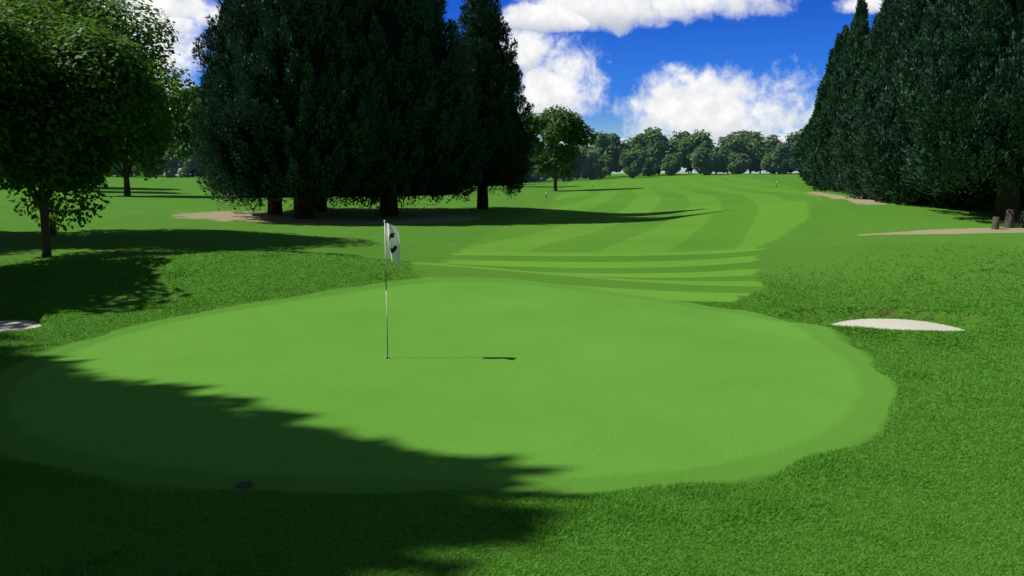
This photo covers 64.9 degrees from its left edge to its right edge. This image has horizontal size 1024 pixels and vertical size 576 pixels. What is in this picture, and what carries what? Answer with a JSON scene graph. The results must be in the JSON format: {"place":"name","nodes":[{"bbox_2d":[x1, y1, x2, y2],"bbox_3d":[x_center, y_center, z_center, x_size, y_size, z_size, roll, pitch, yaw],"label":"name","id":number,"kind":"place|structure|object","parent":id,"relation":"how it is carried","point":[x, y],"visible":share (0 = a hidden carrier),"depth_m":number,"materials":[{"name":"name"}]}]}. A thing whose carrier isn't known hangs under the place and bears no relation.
{"place":"outdoors","nodes":[
{"label":"outdoors","id":0,"kind":"place"},
{"bbox_2d":[98,0,883,174],"label":"sky","id":1,"kind":"structure","parent":0,"point":[627,67],"materials":[{"name":"blue"}]},
{"bbox_2d":[0,173,1023,575],"bbox_3d":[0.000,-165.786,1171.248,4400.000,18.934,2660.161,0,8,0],"label":"ground","id":2,"kind":"structure","parent":0,"point":[564,339],"depth_m":12.56,"materials":[{"name":"green plant"}]},
{"bbox_2d":[0,320,40,330],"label":"bunker sand","id":3,"kind":"structure","parent":2,"relation":"on","point":[9,325],"depth_m":16.28,"materials":[{"name":"beige sand"}]},
{"bbox_2d":[0,0,180,234],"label":"tree","id":4,"kind":"object","parent":2,"relation":"on","point":[88,11],"visible":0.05,"depth_m":32.91,"materials":[{"name":"green plant"}]},
{"bbox_2d":[0,0,202,256],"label":"tree","id":5,"kind":"object","parent":2,"relation":"on","point":[75,100],"visible":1,"depth_m":24.70,"materials":[{"name":"green plant"}]},
{"bbox_2d":[112,165,121,176],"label":"tree","id":6,"kind":"object","parent":2,"relation":"on","point":[117,174],"visible":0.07,"depth_m":278.82,"materials":[{"name":"green plant"}]},
{"bbox_2d":[113,161,139,176],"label":"tree","id":7,"kind":"object","parent":2,"relation":"on","point":[131,174],"visible":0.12,"depth_m":280.45,"materials":[{"name":"green plant"}]},
{"bbox_2d":[104,108,177,195],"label":"tree","id":8,"kind":"object","parent":2,"relation":"on","point":[154,161],"visible":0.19,"depth_m":77.65,"materials":[{"name":"green plant"}]},
{"bbox_2d":[139,166,163,176],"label":"tree","id":9,"kind":"object","parent":2,"relation":"on","point":[152,175],"visible":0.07,"depth_m":282.59,"materials":[{"name":"green plant"}]},
{"bbox_2d":[160,153,179,177],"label":"tree","id":10,"kind":"object","parent":2,"relation":"on","point":[171,169],"visible":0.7,"depth_m":270.36,"materials":[{"name":"green plant"}]},
{"bbox_2d":[169,137,193,170],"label":"tree","id":11,"kind":"object","parent":2,"relation":"on","point":[180,162],"depth_m":288.83,"materials":[{"name":"green plant"}]},
{"bbox_2d":[164,84,201,160],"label":"tree","id":12,"kind":"object","parent":2,"relation":"on","point":[182,134],"visible":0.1,"depth_m":114.92,"materials":[{"name":"green plant"}]},
{"bbox_2d":[175,141,208,177],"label":"tree","id":13,"kind":"object","parent":2,"relation":"on","point":[190,164],"visible":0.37,"depth_m":268.59,"materials":[{"name":"green plant"}]},
{"bbox_2d":[235,481,253,488],"bbox_3d":[-2.540,1.890,7.648,0.170,0.072,0.170,0,8,0],"label":"sprinkler head","id":14,"kind":"object","parent":2,"relation":"on","point":[242,484],"visible":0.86,"depth_m":7.62},
{"bbox_2d":[188,0,329,214],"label":"cypress","id":15,"kind":"object","parent":2,"relation":"on","point":[276,209],"depth_m":50.72,"materials":[{"name":"green plant"}]},
{"bbox_2d":[183,0,393,218],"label":"cypress","id":16,"kind":"object","parent":2,"relation":"on","point":[287,105],"visible":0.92,"depth_m":44.70,"materials":[{"name":"green plant"}]},
{"bbox_2d":[265,197,370,211],"bbox_3d":[-13.121,-18.058,54.232,12.117,26.293,11.902,0,8,0],"label":"cypress","id":17,"kind":"object","parent":2,"relation":"on","point":[320,208],"depth_m":55.78,"materials":[{"name":"green plant"}]},
{"bbox_2d":[384,220,400,358],"bbox_3d":[-1.845,0.092,12.457,0.329,2.280,0.158,5,9,29],"label":"flagstick","id":18,"kind":"object","parent":2,"relation":"on","point":[392,244],"visible":0.97,"depth_m":12.34,"materials":[{"name":"white fabric"}]},
{"bbox_2d":[313,0,492,216],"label":"cypress","id":19,"kind":"object","parent":2,"relation":"on","point":[430,114],"visible":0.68,"depth_m":47.94,"materials":[{"name":"green plant"}]},
{"bbox_2d":[442,0,541,208],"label":"cypress","id":20,"kind":"object","parent":2,"relation":"on","point":[507,135],"visible":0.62,"depth_m":57.28,"materials":[{"name":"green plant"}]},
{"bbox_2d":[524,152,546,181],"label":"tree","id":21,"kind":"object","parent":2,"relation":"on","point":[531,179],"visible":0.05,"depth_m":297.86,"materials":[{"name":"green plant"}]},
{"bbox_2d":[529,166,549,181],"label":"tree","id":22,"kind":"object","parent":2,"relation":"on","point":[538,178],"visible":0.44,"depth_m":293.49,"materials":[{"name":"green plant"}]},
{"bbox_2d":[535,138,554,181],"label":"tree","id":23,"kind":"object","parent":2,"relation":"on","point":[545,146],"visible":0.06,"depth_m":311.06,"materials":[{"name":"green plant"}]},
{"bbox_2d":[522,104,597,190],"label":"tree","id":24,"kind":"object","parent":2,"relation":"on","point":[558,126],"visible":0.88,"depth_m":145.76,"materials":[{"name":"green plant"}]},
{"bbox_2d":[558,145,582,181],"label":"tree","id":25,"kind":"object","parent":2,"relation":"on","point":[578,173],"visible":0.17,"depth_m":262.37,"materials":[{"name":"green plant"}]},
{"bbox_2d":[578,145,589,171],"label":"tree","id":26,"kind":"object","parent":2,"relation":"on","point":[584,150],"visible":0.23,"depth_m":318.26,"materials":[{"name":"green plant"}]},
{"bbox_2d":[579,151,599,179],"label":"tree","id":27,"kind":"object","parent":2,"relation":"on","point":[588,165],"visible":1,"depth_m":261.27,"materials":[{"name":"green plant"}]},
{"bbox_2d":[596,152,614,178],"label":"tree","id":28,"kind":"object","parent":2,"relation":"on","point":[605,162],"visible":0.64,"depth_m":271.22,"materials":[{"name":"green plant"}]},
{"bbox_2d":[592,135,621,177],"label":"tree","id":29,"kind":"object","parent":2,"relation":"on","point":[603,147],"visible":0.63,"depth_m":291.15,"materials":[{"name":"green plant"}]},
{"bbox_2d":[587,131,632,176],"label":"tree","id":30,"kind":"object","parent":2,"relation":"on","point":[616,138],"visible":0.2,"depth_m":307.35,"materials":[{"name":"green plant"}]},
{"bbox_2d":[619,151,646,177],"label":"tree","id":31,"kind":"object","parent":2,"relation":"on","point":[631,162],"visible":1,"depth_m":250.29,"materials":[{"name":"green plant"}]},
{"bbox_2d":[623,137,642,173],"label":"tree","id":32,"kind":"object","parent":2,"relation":"on","point":[629,142],"visible":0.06,"depth_m":316.15,"materials":[{"name":"green plant"}]},
{"bbox_2d":[631,129,664,175],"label":"tree","id":33,"kind":"object","parent":2,"relation":"on","point":[647,145],"visible":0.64,"depth_m":280.83,"materials":[{"name":"green plant"}]},
{"bbox_2d":[642,157,659,176],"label":"tree","id":34,"kind":"object","parent":2,"relation":"on","point":[651,166],"visible":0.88,"depth_m":268.38,"materials":[{"name":"green plant"}]},
{"bbox_2d":[644,127,678,174],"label":"tree","id":35,"kind":"object","parent":2,"relation":"on","point":[666,145],"visible":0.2,"depth_m":306.08,"materials":[{"name":"green plant"}]},
{"bbox_2d":[660,153,683,175],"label":"tree","id":36,"kind":"object","parent":2,"relation":"on","point":[671,165],"visible":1,"depth_m":264.90,"materials":[{"name":"green plant"}]},
{"bbox_2d":[668,130,714,172],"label":"tree","id":37,"kind":"object","parent":2,"relation":"on","point":[680,135],"visible":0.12,"depth_m":332.79,"materials":[{"name":"green plant"}]},
{"bbox_2d":[673,129,715,172],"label":"tree","id":38,"kind":"object","parent":2,"relation":"on","point":[689,144],"visible":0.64,"depth_m":311.27,"materials":[{"name":"green plant"}]},
{"bbox_2d":[689,140,711,173],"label":"tree","id":39,"kind":"object","parent":2,"relation":"on","point":[705,144],"visible":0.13,"depth_m":282.25,"materials":[{"name":"green plant"}]},
{"bbox_2d":[691,147,725,174],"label":"tree","id":40,"kind":"object","parent":2,"relation":"on","point":[706,161],"visible":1,"depth_m":246.35,"materials":[{"name":"green plant"}]},
{"bbox_2d":[711,148,729,173],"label":"tree","id":41,"kind":"object","parent":2,"relation":"on","point":[724,153],"visible":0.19,"depth_m":258.78,"materials":[{"name":"green plant"}]},
{"bbox_2d":[712,145,729,173],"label":"tree","id":42,"kind":"object","parent":2,"relation":"on","point":[716,148],"visible":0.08,"depth_m":290.66,"materials":[{"name":"green plant"}]},
{"bbox_2d":[717,129,753,146],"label":"tree","id":43,"kind":"object","parent":2,"relation":"on","point":[722,138],"visible":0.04,"depth_m":327.08,"materials":[{"name":"green plant"}]},
{"bbox_2d":[727,153,752,173],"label":"tree","id":44,"kind":"object","parent":2,"relation":"on","point":[740,163],"visible":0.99,"depth_m":252.21,"materials":[{"name":"green plant"}]},
{"bbox_2d":[723,135,757,170],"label":"tree","id":45,"kind":"object","parent":2,"relation":"on","point":[735,145],"visible":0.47,"depth_m":277.07,"materials":[{"name":"green plant"}]},
{"bbox_2d":[748,148,763,173],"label":"tree","id":46,"kind":"object","parent":2,"relation":"on","point":[756,163],"visible":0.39,"depth_m":285.52,"materials":[{"name":"green plant"}]},
{"bbox_2d":[744,130,780,173],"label":"tree","id":47,"kind":"object","parent":2,"relation":"on","point":[763,145],"visible":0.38,"depth_m":309.02,"materials":[{"name":"green plant"}]},
{"bbox_2d":[760,152,788,173],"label":"tree","id":48,"kind":"object","parent":2,"relation":"on","point":[773,162],"visible":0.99,"depth_m":267.54,"materials":[{"name":"green plant"}]},
{"bbox_2d":[773,131,801,173],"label":"tree","id":49,"kind":"object","parent":2,"relation":"on","point":[786,149],"visible":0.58,"depth_m":266.50,"materials":[{"name":"green plant"}]},
{"bbox_2d":[793,113,813,169],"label":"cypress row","id":50,"kind":"object","parent":2,"relation":"on","point":[796,148],"depth_m":136.21,"materials":[{"name":"green plant"}]},
{"bbox_2d":[794,47,834,178],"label":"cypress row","id":51,"kind":"object","parent":2,"relation":"on","point":[831,52],"visible":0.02,"depth_m":130.89,"materials":[{"name":"green plant"}]},
{"bbox_2d":[799,33,845,185],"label":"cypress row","id":52,"kind":"object","parent":2,"relation":"on","point":[832,62],"visible":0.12,"depth_m":112.36,"materials":[{"name":"green plant"}]},
{"bbox_2d":[801,24,849,140],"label":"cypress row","id":53,"kind":"object","parent":2,"relation":"on","point":[845,29],"visible":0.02,"depth_m":116.77,"materials":[{"name":"green plant"}]},
{"bbox_2d":[804,35,850,170],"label":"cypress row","id":54,"kind":"object","parent":2,"relation":"on","point":[825,103],"depth_m":102.49,"materials":[{"name":"green plant"}]},
{"bbox_2d":[802,15,856,177],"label":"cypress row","id":55,"kind":"object","parent":2,"relation":"on","point":[806,143],"depth_m":108.42,"materials":[{"name":"green plant"}]},
{"bbox_2d":[805,19,870,190],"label":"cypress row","id":56,"kind":"object","parent":2,"relation":"on","point":[840,83],"visible":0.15,"depth_m":90.83,"materials":[{"name":"green plant"}]},
{"bbox_2d":[807,0,869,187],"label":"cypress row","id":57,"kind":"object","parent":2,"relation":"on","point":[861,10],"visible":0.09,"depth_m":94.81,"materials":[{"name":"green plant"}]},
{"bbox_2d":[819,71,865,192],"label":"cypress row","id":58,"kind":"object","parent":2,"relation":"on","point":[826,154],"visible":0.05,"depth_m":76.97,"materials":[{"name":"green plant"}]},
{"bbox_2d":[804,7,881,191],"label":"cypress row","id":59,"kind":"object","parent":2,"relation":"on","point":[816,166],"visible":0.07,"depth_m":85.22,"materials":[{"name":"green plant"}]},
{"bbox_2d":[825,0,893,191],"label":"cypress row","id":60,"kind":"object","parent":2,"relation":"on","point":[876,33],"visible":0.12,"depth_m":78.61,"materials":[{"name":"green plant"}]},
{"bbox_2d":[831,0,901,184],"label":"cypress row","id":61,"kind":"object","parent":2,"relation":"on","point":[835,157],"visible":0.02,"depth_m":69.43,"materials":[{"name":"green plant"}]},
{"bbox_2d":[843,40,895,199],"bbox_3d":[29.299,-13.601,57.773,10.712,15.733,10.619,0,8,0],"label":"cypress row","id":62,"kind":"object","parent":2,"relation":"on","point":[857,191],"depth_m":60.13,"materials":[{"name":"green plant"}]},
{"bbox_2d":[834,0,908,197],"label":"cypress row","id":63,"kind":"object","parent":2,"relation":"on","point":[893,23],"visible":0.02,"depth_m":62.52,"materials":[{"name":"green plant"}]},
{"bbox_2d":[833,319,961,330],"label":"bunker sand","id":64,"kind":"structure","parent":2,"relation":"on","point":[903,324],"depth_m":17.11,"materials":[{"name":"beige sand"}]},
{"bbox_2d":[829,0,994,204],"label":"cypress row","id":65,"kind":"object","parent":2,"relation":"on","point":[910,22],"visible":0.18,"depth_m":52.10,"materials":[{"name":"green plant"}]},
{"bbox_2d":[850,0,1023,211],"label":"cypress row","id":66,"kind":"object","parent":2,"relation":"on","point":[881,158],"visible":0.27,"depth_m":41.34,"materials":[{"name":"green plant"}]},
{"bbox_2d":[860,3,1023,206],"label":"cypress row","id":67,"kind":"object","parent":2,"relation":"on","point":[896,65],"depth_m":46.65,"materials":[{"name":"green plant"}]},
{"bbox_2d":[897,0,1023,219],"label":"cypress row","id":68,"kind":"object","parent":2,"relation":"on","point":[968,98],"visible":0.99,"depth_m":33.73,"materials":[{"name":"green plant"}]},
{"bbox_2d":[991,217,999,229],"bbox_3d":[19.800,-2.615,32.964,0.325,0.603,0.309,0,8,0],"label":"stump","id":69,"kind":"object","parent":2,"relation":"on","point":[995,222],"visible":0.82,"depth_m":32.86,"materials":[{"name":"grey wood"}]},
{"bbox_2d":[1004,209,1014,227],"bbox_3d":[20.600,-2.830,33.337,0.400,0.853,0.380,0,8,0],"label":"stump","id":70,"kind":"object","parent":2,"relation":"on","point":[1009,220],"visible":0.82,"depth_m":33.21,"materials":[{"name":"grey wood"}]},
{"bbox_2d":[1019,211,1023,225],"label":"stump","id":71,"kind":"object","parent":2,"relation":"on","point":[1021,223],"visible":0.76,"depth_m":33.78,"materials":[{"name":"grey wood"}]},
{"bbox_2d":[0,241,1023,575],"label":"rough grass","id":72,"kind":"structure","parent":0,"point":[106,553],"depth_m":7.33,"materials":[{"name":"green plant"}]}
]}

